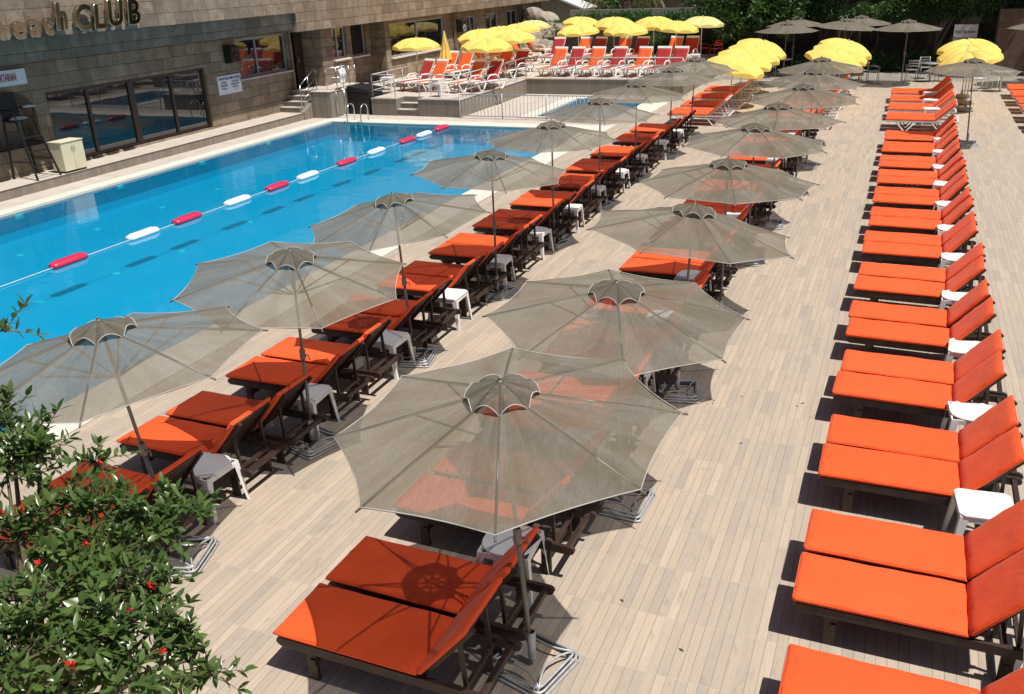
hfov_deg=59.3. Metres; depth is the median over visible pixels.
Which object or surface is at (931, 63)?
cafe table
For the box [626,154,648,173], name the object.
side table
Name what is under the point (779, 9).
tree
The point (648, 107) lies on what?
pool coping
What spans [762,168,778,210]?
sun lounger
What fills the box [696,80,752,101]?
sun lounger
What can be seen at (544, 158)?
pool coping
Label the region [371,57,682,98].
terrace railing
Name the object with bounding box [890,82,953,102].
sun lounger
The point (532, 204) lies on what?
sun lounger
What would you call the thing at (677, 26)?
yellow umbrella
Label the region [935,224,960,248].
side table
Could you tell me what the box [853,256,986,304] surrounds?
sun lounger
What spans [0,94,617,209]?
poolside paving
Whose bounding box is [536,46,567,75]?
resin lounger
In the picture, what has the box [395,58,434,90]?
resin lounger
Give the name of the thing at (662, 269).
sun lounger
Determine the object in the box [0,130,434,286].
float rope
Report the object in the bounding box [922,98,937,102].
side table
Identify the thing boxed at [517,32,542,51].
rock
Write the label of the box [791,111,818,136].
sun lounger
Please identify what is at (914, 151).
sun lounger
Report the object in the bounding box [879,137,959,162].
sun lounger
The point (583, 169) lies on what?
sun lounger
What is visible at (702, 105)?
sun lounger
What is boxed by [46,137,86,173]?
storage cabinet
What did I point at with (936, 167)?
side table
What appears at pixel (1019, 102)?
sun lounger
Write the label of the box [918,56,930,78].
cafe chair
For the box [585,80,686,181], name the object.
umbrella
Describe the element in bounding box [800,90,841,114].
sun lounger
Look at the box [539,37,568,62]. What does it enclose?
resin lounger
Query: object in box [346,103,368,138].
pool ladder
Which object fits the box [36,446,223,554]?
sun lounger
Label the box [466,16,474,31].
window
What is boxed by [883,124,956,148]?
sun lounger
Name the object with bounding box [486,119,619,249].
umbrella
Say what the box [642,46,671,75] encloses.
resin lounger
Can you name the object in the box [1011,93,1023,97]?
sun lounger
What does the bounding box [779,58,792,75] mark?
cafe table
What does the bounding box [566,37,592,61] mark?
resin lounger
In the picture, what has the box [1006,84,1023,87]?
sun lounger
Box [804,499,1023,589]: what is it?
sun lounger
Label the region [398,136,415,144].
lane float
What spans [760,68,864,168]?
umbrella
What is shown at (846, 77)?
sun lounger
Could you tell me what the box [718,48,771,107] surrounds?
yellow umbrella
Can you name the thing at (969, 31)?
hanging sign
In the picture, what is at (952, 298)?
side table
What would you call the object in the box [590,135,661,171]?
sun lounger
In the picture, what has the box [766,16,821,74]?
umbrella
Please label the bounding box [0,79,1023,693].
pool deck
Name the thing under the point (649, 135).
sun lounger
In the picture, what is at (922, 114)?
sun lounger
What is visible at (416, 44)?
yellow umbrella
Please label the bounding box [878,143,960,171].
sun lounger
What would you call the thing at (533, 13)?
rock
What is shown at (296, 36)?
door
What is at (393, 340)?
side table
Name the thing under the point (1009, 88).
sun lounger
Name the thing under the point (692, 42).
resin lounger
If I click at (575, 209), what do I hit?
side table
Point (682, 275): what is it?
side table
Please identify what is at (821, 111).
sun lounger
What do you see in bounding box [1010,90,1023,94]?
sun lounger
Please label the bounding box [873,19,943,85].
umbrella
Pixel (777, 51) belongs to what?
yellow umbrella
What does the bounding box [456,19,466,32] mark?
wall speaker
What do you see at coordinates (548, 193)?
sun lounger
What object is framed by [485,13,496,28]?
window
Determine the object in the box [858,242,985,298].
sun lounger
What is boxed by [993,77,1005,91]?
cafe table
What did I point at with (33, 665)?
pomegranate tree
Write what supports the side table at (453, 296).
on the pool deck
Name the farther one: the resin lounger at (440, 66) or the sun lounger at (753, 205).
the resin lounger at (440, 66)
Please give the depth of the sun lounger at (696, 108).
29.33 m
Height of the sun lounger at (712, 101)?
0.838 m
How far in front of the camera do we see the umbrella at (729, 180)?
11.83 m
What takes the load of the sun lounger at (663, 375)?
on the pool deck
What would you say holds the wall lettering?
attached to the stone building
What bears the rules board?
attached to the stone building
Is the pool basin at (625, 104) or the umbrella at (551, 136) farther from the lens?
the pool basin at (625, 104)
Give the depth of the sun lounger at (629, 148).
23.37 m
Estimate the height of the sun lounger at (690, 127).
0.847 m
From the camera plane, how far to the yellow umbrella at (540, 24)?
44.55 m
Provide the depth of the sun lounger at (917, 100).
29.47 m
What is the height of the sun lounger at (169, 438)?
0.867 m
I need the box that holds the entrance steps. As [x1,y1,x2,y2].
[280,83,367,119]
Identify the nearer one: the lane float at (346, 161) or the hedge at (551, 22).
the lane float at (346, 161)
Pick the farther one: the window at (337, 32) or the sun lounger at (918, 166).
the window at (337, 32)
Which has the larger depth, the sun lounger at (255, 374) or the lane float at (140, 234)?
the lane float at (140, 234)
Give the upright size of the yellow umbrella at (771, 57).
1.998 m
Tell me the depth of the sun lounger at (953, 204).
16.45 m
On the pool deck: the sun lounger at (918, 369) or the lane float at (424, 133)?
the sun lounger at (918, 369)
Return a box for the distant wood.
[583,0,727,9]
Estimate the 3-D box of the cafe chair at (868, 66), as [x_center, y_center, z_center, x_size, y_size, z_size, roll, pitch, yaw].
[14.735,-11.256,36.732,0.486,0.852,0.484,3,23,12]
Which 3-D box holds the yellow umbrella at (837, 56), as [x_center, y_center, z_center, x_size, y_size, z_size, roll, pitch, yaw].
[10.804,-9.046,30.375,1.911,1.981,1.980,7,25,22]
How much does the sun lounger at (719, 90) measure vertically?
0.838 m
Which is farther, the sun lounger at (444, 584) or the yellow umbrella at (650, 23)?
the yellow umbrella at (650, 23)
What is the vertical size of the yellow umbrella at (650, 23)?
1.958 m
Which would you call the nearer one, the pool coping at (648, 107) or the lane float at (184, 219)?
the lane float at (184, 219)
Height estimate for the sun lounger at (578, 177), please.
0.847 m
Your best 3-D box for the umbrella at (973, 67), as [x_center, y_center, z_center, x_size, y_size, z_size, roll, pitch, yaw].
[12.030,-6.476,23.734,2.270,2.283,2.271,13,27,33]
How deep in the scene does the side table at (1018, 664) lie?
6.31 m
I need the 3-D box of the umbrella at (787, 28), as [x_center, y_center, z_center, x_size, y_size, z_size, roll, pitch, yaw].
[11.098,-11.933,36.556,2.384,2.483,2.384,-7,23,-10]
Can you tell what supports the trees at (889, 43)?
on the ground
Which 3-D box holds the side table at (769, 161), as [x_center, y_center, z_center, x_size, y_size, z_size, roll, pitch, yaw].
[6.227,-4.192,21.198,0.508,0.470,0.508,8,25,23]
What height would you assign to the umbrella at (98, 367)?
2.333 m
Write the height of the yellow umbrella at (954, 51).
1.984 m
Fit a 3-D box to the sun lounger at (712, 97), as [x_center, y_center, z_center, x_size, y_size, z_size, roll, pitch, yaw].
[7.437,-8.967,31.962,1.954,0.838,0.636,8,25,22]
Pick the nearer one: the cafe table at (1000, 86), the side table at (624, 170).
the side table at (624, 170)
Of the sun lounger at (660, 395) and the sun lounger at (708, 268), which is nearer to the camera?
the sun lounger at (660, 395)
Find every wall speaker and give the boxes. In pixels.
[223,44,240,63]
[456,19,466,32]
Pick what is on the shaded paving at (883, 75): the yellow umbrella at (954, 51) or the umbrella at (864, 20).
the umbrella at (864, 20)
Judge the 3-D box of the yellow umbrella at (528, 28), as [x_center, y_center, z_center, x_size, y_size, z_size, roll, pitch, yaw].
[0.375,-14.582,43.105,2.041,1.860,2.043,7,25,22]
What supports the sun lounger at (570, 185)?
on the pool deck
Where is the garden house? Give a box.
[541,0,597,22]
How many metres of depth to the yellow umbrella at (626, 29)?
39.15 m
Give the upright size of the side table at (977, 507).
0.470 m
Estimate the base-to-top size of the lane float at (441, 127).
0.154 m
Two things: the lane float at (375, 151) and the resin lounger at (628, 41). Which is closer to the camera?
the lane float at (375, 151)
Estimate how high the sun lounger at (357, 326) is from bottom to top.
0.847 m
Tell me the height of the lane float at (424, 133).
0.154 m
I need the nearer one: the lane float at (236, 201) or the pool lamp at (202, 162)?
the lane float at (236, 201)
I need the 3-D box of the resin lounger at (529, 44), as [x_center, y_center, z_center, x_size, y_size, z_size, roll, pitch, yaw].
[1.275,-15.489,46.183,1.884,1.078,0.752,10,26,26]
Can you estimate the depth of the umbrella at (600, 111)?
18.14 m
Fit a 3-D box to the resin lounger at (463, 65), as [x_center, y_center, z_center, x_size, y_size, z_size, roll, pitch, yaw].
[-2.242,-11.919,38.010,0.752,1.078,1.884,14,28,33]
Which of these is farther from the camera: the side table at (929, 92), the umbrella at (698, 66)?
the side table at (929, 92)
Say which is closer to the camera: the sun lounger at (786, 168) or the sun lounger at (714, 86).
the sun lounger at (786, 168)
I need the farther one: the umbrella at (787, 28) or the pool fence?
the umbrella at (787, 28)
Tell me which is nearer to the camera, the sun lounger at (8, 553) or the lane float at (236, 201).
the sun lounger at (8, 553)
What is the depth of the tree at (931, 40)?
40.23 m
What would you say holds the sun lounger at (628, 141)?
on the pool deck
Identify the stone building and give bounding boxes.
[0,0,547,181]
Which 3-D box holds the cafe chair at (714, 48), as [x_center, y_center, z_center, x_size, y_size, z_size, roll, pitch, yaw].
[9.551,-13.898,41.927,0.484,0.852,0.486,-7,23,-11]
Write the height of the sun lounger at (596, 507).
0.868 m
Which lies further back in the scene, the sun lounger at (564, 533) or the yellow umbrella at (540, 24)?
the yellow umbrella at (540, 24)
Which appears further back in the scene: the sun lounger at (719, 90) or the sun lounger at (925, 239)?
the sun lounger at (719, 90)
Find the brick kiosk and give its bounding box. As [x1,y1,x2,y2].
[994,7,1023,75]
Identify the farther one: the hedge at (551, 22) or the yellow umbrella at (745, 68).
the hedge at (551, 22)
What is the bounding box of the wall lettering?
[0,0,140,39]
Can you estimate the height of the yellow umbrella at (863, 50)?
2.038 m
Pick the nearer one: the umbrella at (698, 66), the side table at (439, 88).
the umbrella at (698, 66)
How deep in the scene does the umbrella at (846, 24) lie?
36.55 m
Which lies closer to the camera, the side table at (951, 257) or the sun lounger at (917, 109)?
the side table at (951, 257)
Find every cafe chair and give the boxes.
[697,39,709,56]
[710,40,722,57]
[866,60,879,82]
[904,60,919,81]
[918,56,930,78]
[970,77,988,91]
[980,77,998,89]
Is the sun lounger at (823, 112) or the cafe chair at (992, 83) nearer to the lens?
the sun lounger at (823, 112)
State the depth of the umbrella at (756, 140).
14.37 m
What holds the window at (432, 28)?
in the stone building
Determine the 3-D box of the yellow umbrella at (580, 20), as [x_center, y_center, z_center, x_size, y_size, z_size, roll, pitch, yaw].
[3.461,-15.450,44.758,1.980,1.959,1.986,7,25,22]
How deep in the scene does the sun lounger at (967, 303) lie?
11.81 m
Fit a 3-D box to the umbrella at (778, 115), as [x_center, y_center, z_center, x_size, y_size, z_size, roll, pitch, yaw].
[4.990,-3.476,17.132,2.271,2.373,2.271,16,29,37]
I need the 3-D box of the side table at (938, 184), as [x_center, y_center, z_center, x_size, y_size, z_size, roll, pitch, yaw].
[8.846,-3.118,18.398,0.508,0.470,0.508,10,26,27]
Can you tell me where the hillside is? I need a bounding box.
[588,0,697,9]
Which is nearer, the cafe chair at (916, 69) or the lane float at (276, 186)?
the lane float at (276, 186)
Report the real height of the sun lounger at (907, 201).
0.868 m
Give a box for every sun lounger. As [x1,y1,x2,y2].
[0,483,171,594]
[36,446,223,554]
[116,397,287,495]
[165,371,327,463]
[226,337,374,419]
[261,316,403,394]
[273,577,522,693]
[311,291,441,362]
[325,526,555,659]
[360,275,461,343]
[395,508,596,574]
[396,252,493,316]
[399,241,510,301]
[428,224,534,280]
[445,214,547,268]
[472,199,569,250]
[487,191,581,237]
[510,179,598,225]
[520,171,607,217]
[540,161,622,205]
[559,156,629,198]
[565,147,642,187]
[572,500,603,530]
[574,142,649,181]
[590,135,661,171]
[597,129,667,162]
[612,122,678,154]
[619,257,736,298]
[620,117,684,150]
[630,112,693,144]
[631,250,738,276]
[637,109,697,140]
[638,374,664,399]
[645,367,677,392]
[667,97,731,125]
[672,94,734,118]
[680,89,741,115]
[683,200,775,225]
[684,87,744,109]
[691,261,723,301]
[694,82,749,107]
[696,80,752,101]
[697,273,711,289]
[704,79,758,98]
[706,202,769,225]
[708,79,761,94]
[726,156,801,172]
[731,209,748,265]
[736,203,756,223]
[749,158,795,175]
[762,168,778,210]
[770,158,791,174]
[777,129,816,138]
[778,644,1023,693]
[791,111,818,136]
[792,549,1023,680]
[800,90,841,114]
[803,107,838,115]
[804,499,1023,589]
[817,108,837,129]
[818,427,1023,512]
[826,395,1022,478]
[828,76,849,93]
[832,351,1006,419]
[840,329,1007,402]
[845,297,996,353]
[848,279,991,335]
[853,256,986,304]
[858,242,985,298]
[862,220,978,264]
[863,211,976,260]
[868,196,975,237]
[870,187,970,223]
[872,175,969,212]
[874,167,967,199]
[876,158,966,191]
[877,151,963,178]
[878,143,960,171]
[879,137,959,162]
[881,130,958,163]
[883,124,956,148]
[884,114,954,135]
[884,118,955,142]
[885,101,958,130]
[886,98,957,127]
[887,89,954,108]
[888,92,956,121]
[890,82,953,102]
[890,84,953,110]
[891,76,949,91]
[891,77,951,95]
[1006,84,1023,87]
[1007,86,1023,90]
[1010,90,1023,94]
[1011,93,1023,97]
[1014,97,1023,101]
[1017,100,1023,104]
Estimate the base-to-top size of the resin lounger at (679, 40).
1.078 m
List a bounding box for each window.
[234,33,292,80]
[331,26,351,61]
[350,24,369,58]
[389,17,442,58]
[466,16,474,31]
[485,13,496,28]
[507,10,516,24]
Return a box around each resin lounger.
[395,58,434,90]
[408,59,454,91]
[431,51,459,77]
[444,51,473,79]
[445,59,487,92]
[464,58,509,91]
[470,53,495,67]
[482,49,513,77]
[485,53,512,66]
[499,49,533,78]
[501,52,537,71]
[510,44,541,59]
[513,49,535,61]
[526,42,551,53]
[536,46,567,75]
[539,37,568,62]
[554,46,587,75]
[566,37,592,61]
[576,46,608,76]
[583,37,610,62]
[596,46,630,76]
[605,36,632,62]
[620,46,652,76]
[626,36,649,62]
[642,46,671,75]
[658,46,689,70]
[669,36,683,60]
[685,36,699,57]
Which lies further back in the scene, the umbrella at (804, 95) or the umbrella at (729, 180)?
the umbrella at (804, 95)
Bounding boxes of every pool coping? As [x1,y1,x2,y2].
[0,118,612,472]
[521,97,667,118]
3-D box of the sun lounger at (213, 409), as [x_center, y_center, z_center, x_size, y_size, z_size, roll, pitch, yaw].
[-2.952,0.683,9.932,1.743,0.867,0.622,7,25,22]
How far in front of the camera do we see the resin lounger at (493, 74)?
34.22 m
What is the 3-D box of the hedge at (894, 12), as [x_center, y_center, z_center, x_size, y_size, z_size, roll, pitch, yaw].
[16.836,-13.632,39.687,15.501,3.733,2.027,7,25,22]
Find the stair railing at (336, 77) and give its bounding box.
[299,64,355,107]
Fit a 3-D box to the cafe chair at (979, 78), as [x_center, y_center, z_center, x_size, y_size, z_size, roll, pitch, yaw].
[17.385,-9.942,33.357,0.484,0.852,0.486,-1,23,3]
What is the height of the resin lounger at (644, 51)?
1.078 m
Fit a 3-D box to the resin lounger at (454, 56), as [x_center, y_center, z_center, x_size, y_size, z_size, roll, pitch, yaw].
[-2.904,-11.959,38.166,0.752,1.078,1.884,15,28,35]
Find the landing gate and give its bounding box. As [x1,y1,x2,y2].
[335,89,346,117]
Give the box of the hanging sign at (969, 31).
[952,24,978,41]
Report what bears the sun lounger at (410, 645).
on the pool deck
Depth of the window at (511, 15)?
49.89 m
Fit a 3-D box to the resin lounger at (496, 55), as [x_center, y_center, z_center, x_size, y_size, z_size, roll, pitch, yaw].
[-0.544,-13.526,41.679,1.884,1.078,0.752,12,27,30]
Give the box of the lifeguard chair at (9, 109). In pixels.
[0,92,61,180]
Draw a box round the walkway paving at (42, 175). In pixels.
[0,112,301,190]
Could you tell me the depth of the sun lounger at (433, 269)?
14.34 m
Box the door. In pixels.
[291,32,306,87]
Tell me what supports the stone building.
on the ground
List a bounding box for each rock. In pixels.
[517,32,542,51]
[522,7,559,22]
[533,39,553,53]
[540,23,566,40]
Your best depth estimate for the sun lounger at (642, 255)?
14.60 m
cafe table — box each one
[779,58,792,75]
[922,62,939,81]
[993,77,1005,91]
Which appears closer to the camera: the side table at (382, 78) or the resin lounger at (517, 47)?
the side table at (382, 78)
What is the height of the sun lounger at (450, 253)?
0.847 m
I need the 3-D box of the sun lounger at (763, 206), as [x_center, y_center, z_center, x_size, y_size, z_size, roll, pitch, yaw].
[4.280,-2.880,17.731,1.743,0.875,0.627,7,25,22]
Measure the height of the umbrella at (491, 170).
2.333 m
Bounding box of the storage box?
[346,83,383,113]
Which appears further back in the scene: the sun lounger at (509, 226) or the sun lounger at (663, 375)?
the sun lounger at (509, 226)
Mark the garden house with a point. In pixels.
(560, 9)
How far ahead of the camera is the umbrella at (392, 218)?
10.94 m
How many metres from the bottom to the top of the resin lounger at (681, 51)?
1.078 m
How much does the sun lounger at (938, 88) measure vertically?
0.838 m
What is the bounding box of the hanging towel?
[337,65,345,83]
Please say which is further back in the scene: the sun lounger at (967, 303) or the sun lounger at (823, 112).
the sun lounger at (823, 112)
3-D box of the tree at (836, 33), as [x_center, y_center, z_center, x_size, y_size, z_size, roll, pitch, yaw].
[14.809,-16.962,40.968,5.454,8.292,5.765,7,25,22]
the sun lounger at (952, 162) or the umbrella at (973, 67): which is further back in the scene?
the umbrella at (973, 67)
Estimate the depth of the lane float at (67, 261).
16.99 m
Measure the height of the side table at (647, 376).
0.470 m
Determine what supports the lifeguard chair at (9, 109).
on the walkway paving at (42, 175)
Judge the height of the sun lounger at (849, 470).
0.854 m
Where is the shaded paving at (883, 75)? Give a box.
[714,66,1023,81]
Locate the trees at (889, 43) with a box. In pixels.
[728,0,1020,62]
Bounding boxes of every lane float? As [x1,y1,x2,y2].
[48,252,87,269]
[125,227,159,241]
[171,212,201,225]
[223,195,250,206]
[264,181,288,191]
[296,170,318,180]
[336,157,356,166]
[366,147,384,155]
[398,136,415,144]
[416,130,431,137]
[433,124,448,131]
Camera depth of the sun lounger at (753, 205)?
15.73 m
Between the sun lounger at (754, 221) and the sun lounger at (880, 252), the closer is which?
the sun lounger at (880, 252)
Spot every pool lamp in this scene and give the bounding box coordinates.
[14,213,24,219]
[116,184,124,189]
[199,160,205,165]
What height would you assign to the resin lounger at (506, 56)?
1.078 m
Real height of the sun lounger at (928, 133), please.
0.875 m
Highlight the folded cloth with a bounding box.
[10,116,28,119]
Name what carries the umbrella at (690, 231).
on the pool deck
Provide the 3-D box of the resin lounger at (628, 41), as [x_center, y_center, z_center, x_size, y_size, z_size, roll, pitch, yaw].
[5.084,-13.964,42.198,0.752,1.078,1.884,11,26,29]
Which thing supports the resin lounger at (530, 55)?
on the raised terrace
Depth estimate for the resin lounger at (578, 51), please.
37.99 m
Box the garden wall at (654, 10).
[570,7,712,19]
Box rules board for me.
[216,73,242,95]
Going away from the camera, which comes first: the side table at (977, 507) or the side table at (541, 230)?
the side table at (977, 507)
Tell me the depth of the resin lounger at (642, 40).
42.17 m
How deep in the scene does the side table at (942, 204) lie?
16.84 m
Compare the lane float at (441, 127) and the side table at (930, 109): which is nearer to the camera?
the side table at (930, 109)
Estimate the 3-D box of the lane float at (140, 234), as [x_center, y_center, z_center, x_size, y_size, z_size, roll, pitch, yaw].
[-7.691,-2.350,18.723,0.235,0.154,0.820,8,25,23]
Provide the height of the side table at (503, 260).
0.470 m
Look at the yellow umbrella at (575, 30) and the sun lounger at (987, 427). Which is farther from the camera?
the yellow umbrella at (575, 30)
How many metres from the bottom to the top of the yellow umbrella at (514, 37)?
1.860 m
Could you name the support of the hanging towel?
hanging from the stair railing at (336, 77)
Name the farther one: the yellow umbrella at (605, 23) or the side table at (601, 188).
the yellow umbrella at (605, 23)
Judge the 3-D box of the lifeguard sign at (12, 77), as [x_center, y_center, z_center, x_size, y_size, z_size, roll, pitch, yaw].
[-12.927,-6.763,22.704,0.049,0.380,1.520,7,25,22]
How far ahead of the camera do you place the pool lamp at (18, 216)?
21.10 m
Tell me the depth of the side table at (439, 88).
32.64 m
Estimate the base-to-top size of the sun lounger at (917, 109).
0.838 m
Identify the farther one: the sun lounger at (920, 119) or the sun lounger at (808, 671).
the sun lounger at (920, 119)
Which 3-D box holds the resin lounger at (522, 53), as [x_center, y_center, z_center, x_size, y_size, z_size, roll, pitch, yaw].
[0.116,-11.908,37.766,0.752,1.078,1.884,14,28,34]
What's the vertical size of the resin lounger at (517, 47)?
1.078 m
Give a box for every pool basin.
[0,123,538,429]
[544,100,641,116]
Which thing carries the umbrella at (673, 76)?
on the pool deck
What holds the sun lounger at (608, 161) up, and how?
on the pool deck
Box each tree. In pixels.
[0,293,257,693]
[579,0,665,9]
[688,0,814,42]
[819,0,847,37]
[907,0,942,55]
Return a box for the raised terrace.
[371,54,717,116]
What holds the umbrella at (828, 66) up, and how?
on the pool deck
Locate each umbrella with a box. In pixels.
[0,306,267,576]
[169,241,405,459]
[308,191,490,367]
[329,347,687,693]
[392,37,439,85]
[410,148,568,299]
[439,32,452,77]
[457,28,500,72]
[460,37,512,87]
[482,269,749,522]
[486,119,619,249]
[489,25,519,32]
[494,30,535,76]
[508,22,539,48]
[519,19,550,58]
[540,96,658,210]
[557,23,598,45]
[562,17,596,25]
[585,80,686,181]
[587,201,793,403]
[593,16,633,59]
[603,22,647,66]
[626,66,720,157]
[634,16,671,59]
[636,156,819,316]
[653,56,737,138]
[654,20,698,45]
[682,121,826,266]
[685,15,723,60]
[707,55,763,115]
[711,101,846,228]
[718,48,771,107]
[727,43,779,100]
[737,38,785,93]
[746,82,859,194]
[754,21,818,76]
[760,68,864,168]
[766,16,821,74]
[777,56,867,146]
[804,48,862,108]
[813,17,875,77]
[813,43,866,75]
[818,38,871,92]
[847,15,891,74]
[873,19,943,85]
[922,57,1023,146]
[936,38,998,98]
[937,43,1000,104]
[938,49,1003,111]
[1006,24,1023,29]
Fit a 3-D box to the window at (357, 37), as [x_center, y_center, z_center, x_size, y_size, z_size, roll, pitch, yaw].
[-6.539,-12.597,37.006,0.270,1.320,2.060,7,25,22]
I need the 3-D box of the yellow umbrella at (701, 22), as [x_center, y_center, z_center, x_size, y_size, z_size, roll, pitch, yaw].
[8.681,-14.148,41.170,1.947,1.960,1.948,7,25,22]
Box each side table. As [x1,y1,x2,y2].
[175,452,249,523]
[279,383,339,440]
[363,330,414,379]
[380,76,395,89]
[428,288,472,330]
[429,78,446,92]
[430,82,449,97]
[476,525,548,608]
[479,254,515,290]
[518,226,553,259]
[555,204,584,233]
[579,185,607,210]
[604,168,630,192]
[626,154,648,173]
[640,372,655,391]
[650,139,669,159]
[664,129,683,148]
[674,270,711,296]
[727,212,746,222]
[765,158,787,172]
[921,107,939,124]
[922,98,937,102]
[923,91,937,94]
[931,164,944,171]
[932,149,943,156]
[932,180,947,188]
[933,201,950,210]
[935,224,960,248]
[938,252,964,268]
[938,290,968,309]
[940,401,993,431]
[941,488,1013,535]
[944,338,980,361]
[1013,637,1023,671]
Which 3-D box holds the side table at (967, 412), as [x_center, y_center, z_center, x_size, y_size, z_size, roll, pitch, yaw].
[4.729,0.869,9.287,0.508,0.470,0.508,6,24,18]
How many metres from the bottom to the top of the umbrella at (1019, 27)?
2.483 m
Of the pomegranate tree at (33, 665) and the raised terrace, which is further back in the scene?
the raised terrace
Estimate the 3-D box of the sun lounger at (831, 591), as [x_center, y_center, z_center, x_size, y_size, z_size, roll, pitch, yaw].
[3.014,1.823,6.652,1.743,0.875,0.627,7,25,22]
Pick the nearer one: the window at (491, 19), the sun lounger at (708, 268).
the sun lounger at (708, 268)
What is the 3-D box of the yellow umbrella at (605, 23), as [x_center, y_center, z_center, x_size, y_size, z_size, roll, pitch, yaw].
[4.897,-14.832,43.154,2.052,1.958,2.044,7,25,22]
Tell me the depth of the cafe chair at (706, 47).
42.47 m
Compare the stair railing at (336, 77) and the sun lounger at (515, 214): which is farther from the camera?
the stair railing at (336, 77)
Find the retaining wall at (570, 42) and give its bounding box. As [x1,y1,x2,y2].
[555,26,740,53]
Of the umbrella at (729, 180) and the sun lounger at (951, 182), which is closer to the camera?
the umbrella at (729, 180)
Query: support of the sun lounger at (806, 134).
on the pool deck
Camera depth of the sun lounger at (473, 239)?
15.86 m
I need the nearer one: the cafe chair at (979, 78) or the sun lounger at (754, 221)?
the sun lounger at (754, 221)
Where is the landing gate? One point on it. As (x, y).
(337, 103)
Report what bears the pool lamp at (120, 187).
attached to the pool basin at (157, 273)
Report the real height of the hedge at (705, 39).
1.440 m
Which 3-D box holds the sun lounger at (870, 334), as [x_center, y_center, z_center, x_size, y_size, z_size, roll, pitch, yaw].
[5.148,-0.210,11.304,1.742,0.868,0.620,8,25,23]
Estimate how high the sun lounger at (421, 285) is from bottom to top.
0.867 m
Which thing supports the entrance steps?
on the poolside paving at (17, 201)
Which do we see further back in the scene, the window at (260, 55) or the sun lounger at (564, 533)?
the window at (260, 55)
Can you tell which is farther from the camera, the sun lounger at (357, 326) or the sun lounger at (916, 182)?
the sun lounger at (916, 182)
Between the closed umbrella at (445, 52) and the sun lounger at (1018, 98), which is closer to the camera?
the sun lounger at (1018, 98)
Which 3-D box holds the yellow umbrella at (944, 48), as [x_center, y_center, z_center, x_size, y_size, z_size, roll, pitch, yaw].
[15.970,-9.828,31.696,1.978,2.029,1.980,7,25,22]
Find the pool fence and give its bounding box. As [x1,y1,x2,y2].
[458,93,591,119]
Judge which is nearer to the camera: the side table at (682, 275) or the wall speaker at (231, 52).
the side table at (682, 275)
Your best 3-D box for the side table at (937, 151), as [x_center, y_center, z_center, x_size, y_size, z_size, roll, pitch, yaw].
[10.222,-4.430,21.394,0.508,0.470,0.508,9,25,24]
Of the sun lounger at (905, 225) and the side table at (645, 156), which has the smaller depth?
the sun lounger at (905, 225)
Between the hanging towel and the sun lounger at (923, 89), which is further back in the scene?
the hanging towel
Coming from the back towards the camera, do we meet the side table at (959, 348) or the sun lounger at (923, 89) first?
the sun lounger at (923, 89)
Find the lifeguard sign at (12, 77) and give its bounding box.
[0,68,27,86]
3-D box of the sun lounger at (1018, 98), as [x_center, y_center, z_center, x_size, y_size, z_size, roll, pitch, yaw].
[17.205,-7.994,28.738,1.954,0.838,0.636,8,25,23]
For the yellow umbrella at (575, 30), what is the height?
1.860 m
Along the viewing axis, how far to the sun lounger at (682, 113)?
28.60 m
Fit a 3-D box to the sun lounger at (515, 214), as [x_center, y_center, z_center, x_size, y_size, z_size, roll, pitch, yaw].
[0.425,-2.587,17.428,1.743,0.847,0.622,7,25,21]
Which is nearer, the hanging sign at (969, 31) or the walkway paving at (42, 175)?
the walkway paving at (42, 175)
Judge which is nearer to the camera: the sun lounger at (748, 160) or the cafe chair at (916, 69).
the sun lounger at (748, 160)
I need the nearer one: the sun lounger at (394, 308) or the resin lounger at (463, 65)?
the sun lounger at (394, 308)
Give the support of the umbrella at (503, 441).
on the pool deck
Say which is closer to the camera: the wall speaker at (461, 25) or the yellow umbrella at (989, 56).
the yellow umbrella at (989, 56)
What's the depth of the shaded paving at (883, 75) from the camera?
38.39 m
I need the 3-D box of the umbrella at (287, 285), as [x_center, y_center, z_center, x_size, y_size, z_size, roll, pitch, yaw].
[-2.216,0.038,9.537,2.238,2.293,2.250,18,30,40]
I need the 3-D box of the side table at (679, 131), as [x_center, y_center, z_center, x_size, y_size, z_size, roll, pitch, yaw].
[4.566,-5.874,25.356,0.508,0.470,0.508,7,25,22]
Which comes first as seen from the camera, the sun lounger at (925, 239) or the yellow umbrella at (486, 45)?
the sun lounger at (925, 239)
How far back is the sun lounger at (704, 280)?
12.20 m
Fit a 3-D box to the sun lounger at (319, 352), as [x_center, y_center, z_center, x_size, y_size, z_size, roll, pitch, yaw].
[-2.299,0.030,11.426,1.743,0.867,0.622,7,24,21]
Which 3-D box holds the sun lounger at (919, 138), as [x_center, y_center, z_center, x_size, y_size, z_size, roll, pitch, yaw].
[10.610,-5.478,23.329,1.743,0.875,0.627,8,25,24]
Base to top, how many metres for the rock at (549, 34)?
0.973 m
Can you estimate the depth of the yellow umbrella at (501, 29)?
40.67 m
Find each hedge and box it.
[537,17,562,30]
[569,7,728,26]
[648,33,748,53]
[721,0,1023,71]
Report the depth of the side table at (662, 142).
23.75 m
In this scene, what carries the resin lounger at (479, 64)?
on the raised terrace
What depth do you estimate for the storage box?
33.59 m

